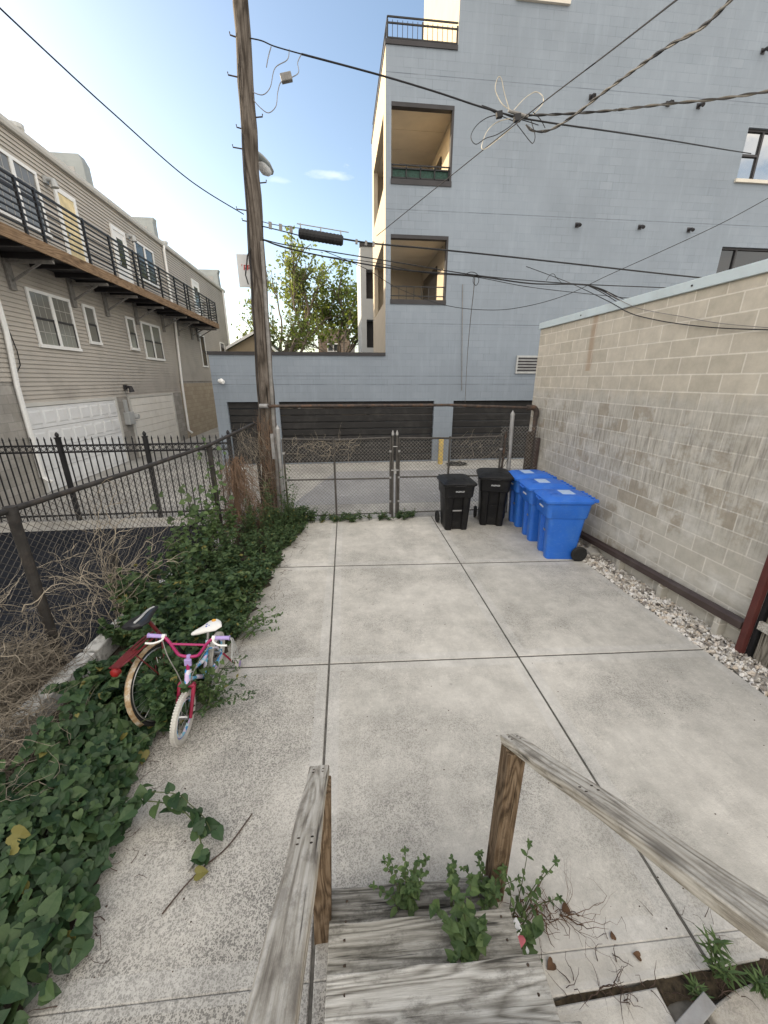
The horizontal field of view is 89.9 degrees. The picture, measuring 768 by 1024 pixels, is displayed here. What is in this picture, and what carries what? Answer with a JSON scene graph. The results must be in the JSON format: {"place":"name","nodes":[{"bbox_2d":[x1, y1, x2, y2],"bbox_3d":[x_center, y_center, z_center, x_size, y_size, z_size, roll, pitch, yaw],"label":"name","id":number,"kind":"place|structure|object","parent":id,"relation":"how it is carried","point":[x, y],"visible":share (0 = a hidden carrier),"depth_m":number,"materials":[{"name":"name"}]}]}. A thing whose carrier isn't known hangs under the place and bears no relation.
{"place":"outdoors","nodes":[
{"label":"outdoors","id":0,"kind":"place"},
{"bbox_2d":[0,525,205,716],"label":"parking lot","id":1,"kind":"structure","parent":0,"point":[8,554],"depth_m":5.88,"materials":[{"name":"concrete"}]},
{"bbox_2d":[116,427,222,466],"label":"driveway","id":2,"kind":"structure","parent":0,"point":[211,432],"depth_m":15.03,"materials":[{"name":"concrete"}]},
{"bbox_2d":[226,331,289,415],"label":"gabled house","id":3,"kind":"structure","parent":2,"relation":"on","point":[245,343],"depth_m":26.75,"materials":[{"name":"beige"}]},
{"bbox_2d":[0,0,423,351],"label":"sky","id":4,"kind":"structure","parent":0,"point":[161,66],"materials":[{"name":"blue"}]},
{"bbox_2d":[0,459,523,532],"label":"alley","id":5,"kind":"structure","parent":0,"point":[428,465],"depth_m":10.01,"materials":[{"name":"concrete"}]},
{"bbox_2d":[0,513,240,526],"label":"curb","id":6,"kind":"structure","parent":5,"relation":"on","point":[32,522],"depth_m":7.87,"materials":[{"name":"concrete"}]},
{"bbox_2d":[0,430,237,522],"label":"iron fence","id":7,"kind":"object","parent":6,"relation":"on","point":[61,452],"visible":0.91,"depth_m":7.57,"materials":[{"name":"metal"}]},
{"bbox_2d":[227,0,281,514],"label":"utility pole","id":8,"kind":"object","parent":5,"relation":"on","point":[259,291],"visible":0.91,"depth_m":6.59,"materials":[{"name":"brown wood"}]},
{"bbox_2d":[0,7,243,214],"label":"overhead cable","id":9,"kind":"object","parent":8,"relation":"attached to","point":[35,41],"visible":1,"depth_m":4.42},
{"bbox_2d":[236,254,250,287],"bbox_3d":[-2.436,-4.382,7.000,0.428,0.524,0.033,-2,19,-6],"label":"pole sign","id":10,"kind":"object","parent":8,"relation":"attached to","point":[241,262],"visible":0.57,"depth_m":6.98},
{"bbox_2d":[258,151,273,176],"bbox_3d":[-2.177,-6.143,6.724,0.230,0.290,0.798,4,19,11],"label":"street lamp","id":11,"kind":"object","parent":8,"relation":"attached to","point":[266,168],"visible":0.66,"depth_m":6.82,"materials":[{"name":"metal"}]},
{"bbox_2d":[249,37,301,54],"bbox_3d":[-1.660,-7.113,5.877,0.782,0.144,0.016,-2,19,-6],"label":"overhead cable","id":12,"kind":"object","parent":8,"relation":"attached to","point":[275,46],"visible":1,"depth_m":5.88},
{"bbox_2d":[301,53,512,116],"bbox_3d":[0.532,-6.989,6.349,3.684,0.433,0.048,-4,19,-10],"label":"overhead cable","id":13,"kind":"object","parent":12,"relation":"attached to","point":[392,78],"visible":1,"depth_m":6.28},
{"bbox_2d":[471,76,544,149],"bbox_3d":[2.202,-6.898,6.719,1.378,1.008,0.126,-2,19,-6],"label":"wire knot","id":14,"kind":"object","parent":13,"relation":"hanging from","point":[517,116],"visible":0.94,"depth_m":6.70,"materials":[{"name":"metal"}]},
{"bbox_2d":[525,0,732,132],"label":"overhead cable","id":15,"kind":"object","parent":14,"relation":"attached to","point":[718,12],"visible":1,"depth_m":4.77,"materials":[{"name":"rubber"}]},
{"bbox_2d":[521,117,750,153],"bbox_3d":[6.988,-8.842,9.029,10.836,2.303,0.683,-13,23,-32],"label":"overhead cable","id":16,"kind":"object","parent":14,"relation":"attached to","point":[568,125],"visible":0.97,"depth_m":7.43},
{"bbox_2d":[528,89,767,116],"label":"overhead cable","id":17,"kind":"object","parent":14,"relation":"attached to","point":[664,104],"visible":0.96,"depth_m":6.04,"materials":[{"name":"rubber"}]},
{"bbox_2d":[262,238,613,295],"bbox_3d":[1.352,-4.543,7.197,6.994,0.701,0.216,-3,19,-9],"label":"overhead cable","id":18,"kind":"object","parent":8,"relation":"attached to","point":[428,271],"visible":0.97,"depth_m":7.08,"materials":[{"name":"rubber"}]},
{"bbox_2d":[526,266,767,329],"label":"overhead cable","id":19,"kind":"object","parent":18,"relation":"hanging from","point":[656,319],"visible":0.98,"depth_m":4.95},
{"bbox_2d":[263,240,625,297],"bbox_3d":[1.906,-4.538,7.293,8.114,0.734,0.200,-3,19,-9],"label":"overhead cable","id":20,"kind":"object","parent":8,"relation":"attached to","point":[470,276],"visible":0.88,"depth_m":7.21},
{"bbox_2d":[324,198,767,309],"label":"overhead cable","id":21,"kind":"object","parent":20,"relation":"attached to","point":[561,296],"visible":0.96,"depth_m":7.47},
{"bbox_2d":[264,239,665,287],"bbox_3d":[2.527,-4.680,7.331,9.366,0.523,0.181,-3,19,-8],"label":"overhead cable","id":22,"kind":"object","parent":8,"relation":"attached to","point":[454,271],"visible":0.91,"depth_m":7.10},
{"bbox_3d":[-1.772,-4.933,6.610,0.695,0.095,0.012,-2,19,-6],"label":"overhead cable","id":23,"kind":"object","parent":8,"relation":"attached to","visible":0},
{"bbox_2d":[297,223,348,245],"bbox_3d":[-1.060,-4.842,6.726,0.888,0.313,0.170,-2,19,-6],"label":"splice case","id":24,"kind":"object","parent":23,"relation":"hanging from","point":[319,236],"visible":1,"depth_m":6.68,"materials":[{"name":"plastic"}]},
{"bbox_2d":[343,238,701,277],"bbox_3d":[4.334,-4.880,7.610,10.235,0.426,0.140,-3,19,-9],"label":"overhead cable","id":25,"kind":"object","parent":24,"relation":"attached to","point":[519,258],"visible":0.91,"depth_m":7.25,"materials":[{"name":"rubber"}]},
{"bbox_2d":[253,411,287,516],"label":"dead vine","id":26,"kind":"object","parent":5,"relation":"on","point":[266,458],"visible":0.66,"depth_m":7.72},
{"bbox_2d":[275,425,285,512],"bbox_3d":[-2.051,-0.739,7.715,0.088,1.960,0.090,-2,19,-6],"label":"fence post","id":27,"kind":"object","parent":5,"relation":"on","point":[279,450],"visible":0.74,"depth_m":7.60,"materials":[{"name":"metal"}]},
{"bbox_2d":[391,431,393,516],"bbox_3d":[0.175,-0.738,7.883,0.053,1.850,0.056,-2,19,-6],"label":"gate post","id":28,"kind":"object","parent":5,"relation":"on","point":[392,480],"visible":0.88,"depth_m":7.88,"materials":[{"name":"metal"}]},
{"bbox_2d":[281,437,391,515],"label":"chain link gate","id":29,"kind":"structure","parent":28,"relation":"attached to","point":[335,478],"depth_m":7.78,"materials":[{"name":"metal"}]},
{"bbox_2d":[395,430,398,517],"bbox_3d":[0.260,-0.741,7.892,0.053,1.850,0.056,-2,19,-6],"label":"gate post","id":30,"kind":"object","parent":5,"relation":"on","point":[396,487],"visible":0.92,"depth_m":7.89,"materials":[{"name":"metal"}]},
{"bbox_2d":[397,435,502,512],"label":"chain link gate","id":31,"kind":"structure","parent":30,"relation":"attached to","point":[448,458],"depth_m":7.95,"materials":[{"name":"metal"}]},
{"bbox_2d":[285,430,507,474],"bbox_3d":[0.371,-1.311,7.750,4.674,1.016,0.591,-2,19,-6],"label":"dead vine","id":32,"kind":"object","parent":31,"relation":"attached to","point":[359,449],"visible":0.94,"depth_m":7.58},
{"bbox_2d":[259,404,538,468],"bbox_3d":[0.435,-1.074,8.090,5.714,2.352,0.140,-2,19,-7],"label":"overhead pipe","id":33,"kind":"object","parent":5,"relation":"on","point":[534,408],"visible":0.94,"depth_m":7.76,"materials":[{"name":"metal"}]},
{"bbox_2d":[206,0,767,464],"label":"apartment building","id":34,"kind":"structure","parent":5,"relation":"on","point":[590,196],"depth_m":11.86,"materials":[{"name":"grey paint"}]},
{"bbox_2d":[228,402,260,463],"bbox_3d":[-4.392,-2.669,13.058,1.470,2.068,0.090,-2,19,-6],"label":"garage door","id":35,"kind":"structure","parent":34,"relation":"in","point":[242,414],"depth_m":12.86,"materials":[{"name":"grey metal"}]},
{"bbox_2d":[279,401,432,462],"bbox_3d":[-0.888,-2.794,13.422,5.220,2.068,0.105,-2,19,-6],"label":"garage door","id":36,"kind":"structure","parent":34,"relation":"in","point":[305,422],"depth_m":13.36,"materials":[{"name":"grey metal"}]},
{"bbox_2d":[450,400,531,458],"bbox_3d":[5.005,-3.008,14.046,5.280,2.068,0.105,-2,19,-6],"label":"garage door","id":37,"kind":"structure","parent":34,"relation":"in","point":[481,424],"depth_m":13.84,"materials":[{"name":"grey metal"}]},
{"bbox_2d":[716,247,767,272],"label":"window frame","id":38,"kind":"structure","parent":34,"relation":"in","point":[730,258],"depth_m":12.93,"materials":[{"name":"black metal"}]},
{"bbox_2d":[734,129,767,184],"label":"window frame","id":39,"kind":"structure","parent":34,"relation":"in","point":[753,168],"depth_m":12.02,"materials":[{"name":"plastic"}]},
{"bbox_2d":[505,411,514,512],"bbox_3d":[2.647,-1.022,8.174,0.147,2.201,0.094,-2,19,-6],"label":"fence post","id":40,"kind":"object","parent":5,"relation":"on","point":[511,429],"visible":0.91,"depth_m":7.99,"materials":[{"name":"metal"}]},
{"bbox_2d":[498,426,538,507],"bbox_3d":[2.826,-0.878,8.243,0.829,1.882,0.070,-2,19,-6],"label":"fence","id":41,"kind":"object","parent":5,"relation":"on","point":[504,449],"visible":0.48,"depth_m":8.09,"materials":[{"name":"metal"}]},
{"bbox_2d":[523,431,533,469],"bbox_3d":[3.101,-0.870,8.423,0.123,1.750,0.111,-2,19,-6],"label":"timber post","id":42,"kind":"object","parent":5,"relation":"on","point":[529,439],"visible":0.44,"depth_m":8.22,"materials":[{"name":"wood"}]},
{"bbox_2d":[5,407,521,536],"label":"ground","id":43,"kind":"structure","parent":0,"point":[357,428],"depth_m":27.03,"materials":[{"name":"concrete"}]},
{"bbox_2d":[0,113,229,509],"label":"townhouse row","id":44,"kind":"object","parent":43,"relation":"on","point":[113,321],"visible":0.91,"depth_m":11.56,"materials":[{"name":"beige plastic"}]},
{"bbox_2d":[0,148,52,237],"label":"window frame","id":45,"kind":"structure","parent":44,"relation":"in","point":[9,163],"depth_m":9.38,"materials":[{"name":"white plastic"}]},
{"bbox_2d":[24,286,82,351],"bbox_3d":[-8.876,-5.133,10.408,0.065,1.370,1.690,-2,19,-6],"label":"window frame","id":46,"kind":"structure","parent":44,"relation":"in","point":[52,315],"depth_m":10.31,"materials":[{"name":"white plastic"}]},
{"bbox_2d":[81,303,102,345],"bbox_3d":[-9.065,-5.802,11.959,0.065,1.110,0.640,-2,19,-6],"label":"window frame","id":47,"kind":"structure","parent":44,"relation":"in","point":[90,318],"depth_m":11.95,"materials":[{"name":"white plastic"}]},
{"bbox_2d":[124,316,140,350],"bbox_3d":[-9.342,-6.612,14.297,0.065,1.130,0.660,-2,19,-6],"label":"window frame","id":48,"kind":"structure","parent":44,"relation":"in","point":[130,323],"depth_m":14.29,"materials":[{"name":"white plastic"}]},
{"bbox_2d":[133,241,159,288],"bbox_3d":[-9.599,-9.988,15.574,0.065,1.370,1.690,-2,19,-6],"label":"window frame","id":49,"kind":"structure","parent":44,"relation":"in","point":[139,248],"depth_m":15.54,"materials":[{"name":"white plastic"}]},
{"bbox_2d":[140,321,165,360],"bbox_3d":[-9.525,-7.006,15.896,0.065,1.380,1.720,-2,19,-6],"label":"window frame","id":50,"kind":"structure","parent":44,"relation":"in","point":[151,334],"depth_m":15.82,"materials":[{"name":"white plastic"}]},
{"bbox_2d":[238,264,332,351],"bbox_3d":[-7.045,-13.282,29.932,7.098,11.295,5.773,5,20,15],"label":"shade tree","id":51,"kind":"object","parent":43,"relation":"on","point":[272,287],"visible":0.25,"depth_m":28.82,"materials":[{"name":"green plant"}]},
{"bbox_2d":[228,225,354,351],"bbox_3d":[-5.835,-12.582,27.019,9.294,11.886,6.244,17,25,40],"label":"shade tree","id":52,"kind":"object","parent":43,"relation":"on","point":[297,281],"visible":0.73,"depth_m":25.15,"materials":[{"name":"green plant"}]},
{"bbox_2d":[270,281,370,421],"bbox_3d":[-0.762,-10.075,24.115,11.657,8.960,7.333,12,22,32],"label":"shade tree","id":53,"kind":"object","parent":43,"relation":"on","point":[304,331],"visible":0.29,"depth_m":24.41,"materials":[{"name":"green plant"}]},
{"bbox_2d":[309,260,357,351],"bbox_3d":[-1.743,-11.832,27.497,5.360,10.148,6.302,17,25,40],"label":"shade tree","id":54,"kind":"object","parent":43,"relation":"on","point":[326,306],"visible":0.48,"depth_m":25.93,"materials":[{"name":"green plant"}]},
{"bbox_2d":[318,317,355,351],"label":"brick house","id":55,"kind":"structure","parent":43,"relation":"on","point":[334,346],"depth_m":36.56,"materials":[{"name":"brown brick"}]},
{"bbox_2d":[529,259,767,652],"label":"block building","id":56,"kind":"structure","parent":43,"relation":"on","point":[652,435],"depth_m":4.88,"materials":[{"name":"concrete"}]},
{"bbox_2d":[577,540,767,695],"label":"gravel","id":57,"kind":"structure","parent":43,"relation":"on","point":[753,672],"depth_m":4.56,"materials":[{"name":"gravel"}]},
{"bbox_2d":[580,531,744,639],"bbox_3d":[3.614,0.853,5.468,0.123,0.404,2.970,-2,19,-6],"label":"pipe","id":58,"kind":"object","parent":57,"relation":"on","point":[723,617],"visible":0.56,"depth_m":4.87,"materials":[{"name":"metal"}]},
{"bbox_2d":[735,555,767,668],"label":"board fence","id":59,"kind":"object","parent":57,"relation":"on","point":[758,643],"visible":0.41,"depth_m":3.88,"materials":[{"name":"red paint"}]},
{"bbox_2d":[23,513,767,1023],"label":"patio","id":60,"kind":"structure","parent":0,"point":[675,739],"depth_m":2.90,"materials":[{"name":"concrete"}]},
{"bbox_2d":[0,688,223,1023],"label":"bindweed vine","id":61,"kind":"object","parent":60,"relation":"on","point":[59,867],"visible":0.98,"depth_m":2.28,"materials":[{"name":"green plant"}]},
{"bbox_2d":[104,644,183,744],"bbox_3d":[-1.931,1.503,3.172,0.529,0.670,0.716,6,20,17],"label":"climbing vine","id":62,"kind":"object","parent":60,"relation":"on","point":[148,660],"visible":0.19,"depth_m":3.22,"materials":[{"name":"green plant"}]},
{"bbox_2d":[109,606,197,726],"bbox_3d":[-1.899,1.268,3.345,0.220,0.953,0.955,-8,17,13],"label":"old bicycle","id":63,"kind":"object","parent":60,"relation":"on","point":[138,622],"visible":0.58,"depth_m":3.05,"materials":[{"name":"metal"}]},
{"bbox_2d":[0,520,309,1023],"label":"soil bed","id":64,"kind":"object","parent":60,"relation":"on","point":[72,922],"visible":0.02,"depth_m":4.09,"materials":[{"name":"soil"}]},
{"bbox_2d":[0,596,99,837],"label":"dead vine","id":65,"kind":"object","parent":64,"relation":"on","point":[15,685],"visible":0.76,"depth_m":3.17,"materials":[{"name":"plant"}]},
{"bbox_2d":[1,499,196,646],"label":"dead vine","id":66,"kind":"object","parent":64,"relation":"on","point":[111,580],"visible":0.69,"depth_m":4.11,"materials":[{"name":"plant"}]},
{"bbox_2d":[0,541,215,758],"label":"curb","id":67,"kind":"structure","parent":64,"relation":"on","point":[107,650],"depth_m":3.64,"materials":[{"name":"grey concrete"}]},
{"bbox_2d":[0,422,263,705],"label":"chain link fence","id":68,"kind":"object","parent":67,"relation":"on","point":[11,513],"visible":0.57,"depth_m":3.87,"materials":[{"name":"metal"}]},
{"bbox_2d":[0,478,159,756],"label":"dead vine","id":69,"kind":"object","parent":68,"relation":"attached to","point":[41,596],"visible":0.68,"depth_m":3.76,"materials":[{"name":"plant"}]},
{"bbox_2d":[225,426,275,500],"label":"dead vine","id":70,"kind":"object","parent":68,"relation":"hanging from","point":[254,458],"visible":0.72,"depth_m":7.47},
{"bbox_2d":[40,578,230,734],"bbox_3d":[-2.217,1.261,3.562,1.252,0.764,1.480,-2,19,-6],"label":"weed bush","id":71,"kind":"object","parent":64,"relation":"on","point":[157,700],"visible":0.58,"depth_m":3.31,"materials":[{"name":"green plant"}]},
{"bbox_2d":[96,528,263,647],"bbox_3d":[-2.341,0.806,4.538,1.581,1.055,1.440,-2,19,-6],"label":"weed bush","id":72,"kind":"object","parent":64,"relation":"on","point":[228,594],"visible":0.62,"depth_m":4.48,"materials":[{"name":"green plant"}]},
{"bbox_2d":[149,484,217,565],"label":"climbing vine","id":73,"kind":"object","parent":64,"relation":"on","point":[192,513],"visible":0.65,"depth_m":5.56,"materials":[{"name":"green plant"}]},
{"bbox_2d":[162,499,237,574],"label":"weed bush","id":74,"kind":"object","parent":64,"relation":"on","point":[212,523],"visible":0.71,"depth_m":5.56,"materials":[{"name":"green plant"}]},
{"bbox_2d":[195,437,237,548],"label":"climbing vine","id":75,"kind":"object","parent":64,"relation":"on","point":[219,476],"visible":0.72,"depth_m":6.17,"materials":[{"name":"green plant"}]},
{"bbox_2d":[160,517,283,586],"bbox_3d":[-2.261,0.557,5.589,1.513,0.802,1.633,-2,19,-6],"label":"weed bush","id":76,"kind":"object","parent":64,"relation":"on","point":[219,558],"visible":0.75,"depth_m":5.59,"materials":[{"name":"green plant"}]},
{"bbox_2d":[202,454,274,537],"bbox_3d":[-2.597,-0.265,6.927,1.396,1.481,1.395,-14,23,-35],"label":"dead vine","id":77,"kind":"object","parent":64,"relation":"on","point":[240,482],"visible":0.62,"depth_m":6.87,"materials":[{"name":"plant"}]},
{"bbox_2d":[210,515,308,650],"bbox_3d":[-1.688,0.789,5.865,0.439,0.210,4.238,1,19,2],"label":"weed bush","id":78,"kind":"object","parent":64,"relation":"on","point":[236,628],"visible":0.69,"depth_m":5.06,"materials":[{"name":"green plant"}]},
{"bbox_2d":[213,478,308,553],"bbox_3d":[-2.099,-0.058,6.852,1.117,1.113,2.124,2,19,5],"label":"weed bush","id":79,"kind":"object","parent":64,"relation":"on","point":[277,520],"visible":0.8,"depth_m":6.94,"materials":[{"name":"green plant"}]},
{"bbox_2d":[145,619,240,746],"bbox_3d":[-1.585,1.322,3.378,0.687,0.822,1.174,3,19,-5],"label":"kids bicycle","id":80,"kind":"object","parent":60,"relation":"on","point":[176,739],"visible":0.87,"depth_m":3.10,"materials":[{"name":"metal"}]},
{"bbox_2d":[166,658,228,706],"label":"weed sprig","id":81,"kind":"object","parent":60,"relation":"on","point":[204,691],"visible":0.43,"depth_m":3.28,"materials":[{"name":"green plant"}]},
{"bbox_2d":[181,654,233,705],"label":"climbing vine","id":82,"kind":"object","parent":60,"relation":"on","point":[210,670],"visible":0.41,"depth_m":3.41,"materials":[{"name":"green plant"}]},
{"bbox_2d":[196,654,257,717],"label":"weed sprig","id":83,"kind":"object","parent":60,"relation":"on","point":[221,700],"visible":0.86,"depth_m":3.31,"materials":[{"name":"green plant"}]},
{"bbox_2d":[238,606,282,639],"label":"weed sprig","id":84,"kind":"object","parent":60,"relation":"on","point":[254,620],"visible":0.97,"depth_m":4.33,"materials":[{"name":"green plant"}]},
{"bbox_2d":[279,505,417,522],"bbox_3d":[-0.711,0.007,7.925,2.860,0.377,0.552,-2,19,-6],"label":"weed strip","id":85,"kind":"object","parent":60,"relation":"on","point":[311,514],"visible":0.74,"depth_m":7.92,"materials":[{"name":"green plant"}]},
{"bbox_2d":[27,535,766,1023],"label":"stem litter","id":86,"kind":"object","parent":60,"relation":"on","point":[541,953],"visible":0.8,"depth_m":1.86,"materials":[{"name":"plant"}]},
{"bbox_2d":[435,474,477,529],"bbox_3d":[1.381,-0.203,7.521,0.637,1.013,0.834,-1,19,-4],"label":"refuse cart","id":87,"kind":"object","parent":60,"relation":"on","point":[456,492],"visible":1,"depth_m":7.30,"materials":[{"name":"black plastic"}]},
{"bbox_2d":[473,468,513,525],"bbox_3d":[2.172,-0.312,7.736,0.650,1.079,0.850,3,19,8],"label":"refuse cart","id":88,"kind":"object","parent":60,"relation":"on","point":[494,484],"visible":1,"depth_m":7.50,"materials":[{"name":"black plastic"}]},
{"bbox_2d":[244,733,767,1023],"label":"wooden steps","id":89,"kind":"structure","parent":60,"relation":"on","point":[383,967],"depth_m":1.46,"materials":[{"name":"grey wood"}]},
{"bbox_2d":[368,845,429,917],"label":"step weed","id":90,"kind":"object","parent":89,"relation":"on","point":[409,889],"visible":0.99,"depth_m":1.96,"materials":[{"name":"green plant"}]},
{"bbox_2d":[443,854,459,906],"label":"step weed","id":91,"kind":"object","parent":89,"relation":"on","point":[451,867],"visible":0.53,"depth_m":1.97,"materials":[{"name":"green plant"}]},
{"bbox_2d":[429,872,491,962],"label":"step weed","id":92,"kind":"object","parent":89,"relation":"on","point":[470,937],"visible":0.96,"depth_m":1.71,"materials":[{"name":"green plant"}]},
{"bbox_2d":[459,849,522,910],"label":"step weed","id":93,"kind":"object","parent":89,"relation":"on","point":[488,888],"visible":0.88,"depth_m":1.99,"materials":[{"name":"green plant"}]},
{"bbox_2d":[514,914,543,964],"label":"step weed","id":94,"kind":"object","parent":89,"relation":"on","point":[529,933],"visible":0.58,"depth_m":1.87,"materials":[{"name":"green plant"}]},
{"bbox_2d":[497,838,564,926],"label":"step weed","id":95,"kind":"object","parent":89,"relation":"on","point":[519,908],"visible":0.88,"depth_m":1.99,"materials":[{"name":"green plant"}]},
{"bbox_2d":[508,469,556,526],"bbox_3d":[2.836,-0.279,7.652,0.850,1.071,0.650,-1,19,-4],"label":"recycling cart","id":96,"kind":"object","parent":60,"relation":"on","point":[515,507],"visible":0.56,"depth_m":7.47,"materials":[{"name":"plastic"}]},
{"bbox_2d":[518,478,575,540],"bbox_3d":[2.856,-0.045,6.968,0.850,1.071,0.650,0,19,1],"label":"recycling cart","id":97,"kind":"object","parent":60,"relation":"on","point":[530,514],"visible":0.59,"depth_m":6.79,"materials":[{"name":"blue plastic"}]},
{"bbox_2d":[498,851,630,979],"bbox_3d":[0.939,2.042,2.089,0.622,0.269,0.491,4,19,11],"label":"dry stem heap","id":98,"kind":"object","parent":60,"relation":"on","point":[547,909],"visible":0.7,"depth_m":2.06,"materials":[{"name":"brown plant"}]},
{"bbox_2d":[533,489,598,560],"bbox_3d":[2.876,0.189,6.285,0.850,1.071,0.650,1,19,2],"label":"recycling cart","id":99,"kind":"object","parent":60,"relation":"on","point":[563,514],"visible":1,"depth_m":6.07,"materials":[{"name":"blue plastic"}]},
{"bbox_2d":[291,468,522,505],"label":"alley asphalt","id":100,"kind":"structure","parent":0,"point":[429,484],"depth_m":10.36,"materials":[{"name":"asphalt"}]},
{"bbox_2d":[377,0,677,235],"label":"overhead cable","id":101,"kind":"object","parent":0,"point":[652,18],"visible":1,"depth_m":5.22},
{"bbox_2d":[555,969,721,1023],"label":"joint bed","id":102,"kind":"object","parent":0,"point":[678,1009],"depth_m":1.81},
{"bbox_2d":[554,958,767,1006],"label":"soil","id":103,"kind":"structure","parent":102,"relation":"on","point":[679,985],"depth_m":1.85,"materials":[{"name":"soil"}]},
{"bbox_2d":[680,970,714,1000],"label":"grassy weed","id":104,"kind":"object","parent":103,"relation":"on","point":[697,990],"visible":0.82,"depth_m":1.82,"materials":[{"name":"green plant"}]},
{"bbox_2d":[694,924,750,991],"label":"grassy weed","id":105,"kind":"object","parent":103,"relation":"on","point":[723,972],"visible":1,"depth_m":1.84,"materials":[{"name":"green plant"}]},
{"bbox_2d":[707,982,767,1023],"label":"broken slab","id":106,"kind":"structure","parent":102,"relation":"on","point":[735,1008],"depth_m":1.76,"materials":[{"name":"concrete"}]},
{"bbox_2d":[675,991,716,1023],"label":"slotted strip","id":107,"kind":"object","parent":106,"relation":"on","point":[701,1009],"visible":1,"depth_m":1.74,"materials":[{"name":"metal"}]},
{"bbox_2d":[743,960,767,999],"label":"grassy weed","id":108,"kind":"object","parent":102,"relation":"on","point":[761,981],"visible":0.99,"depth_m":1.83,"materials":[{"name":"green plant"}]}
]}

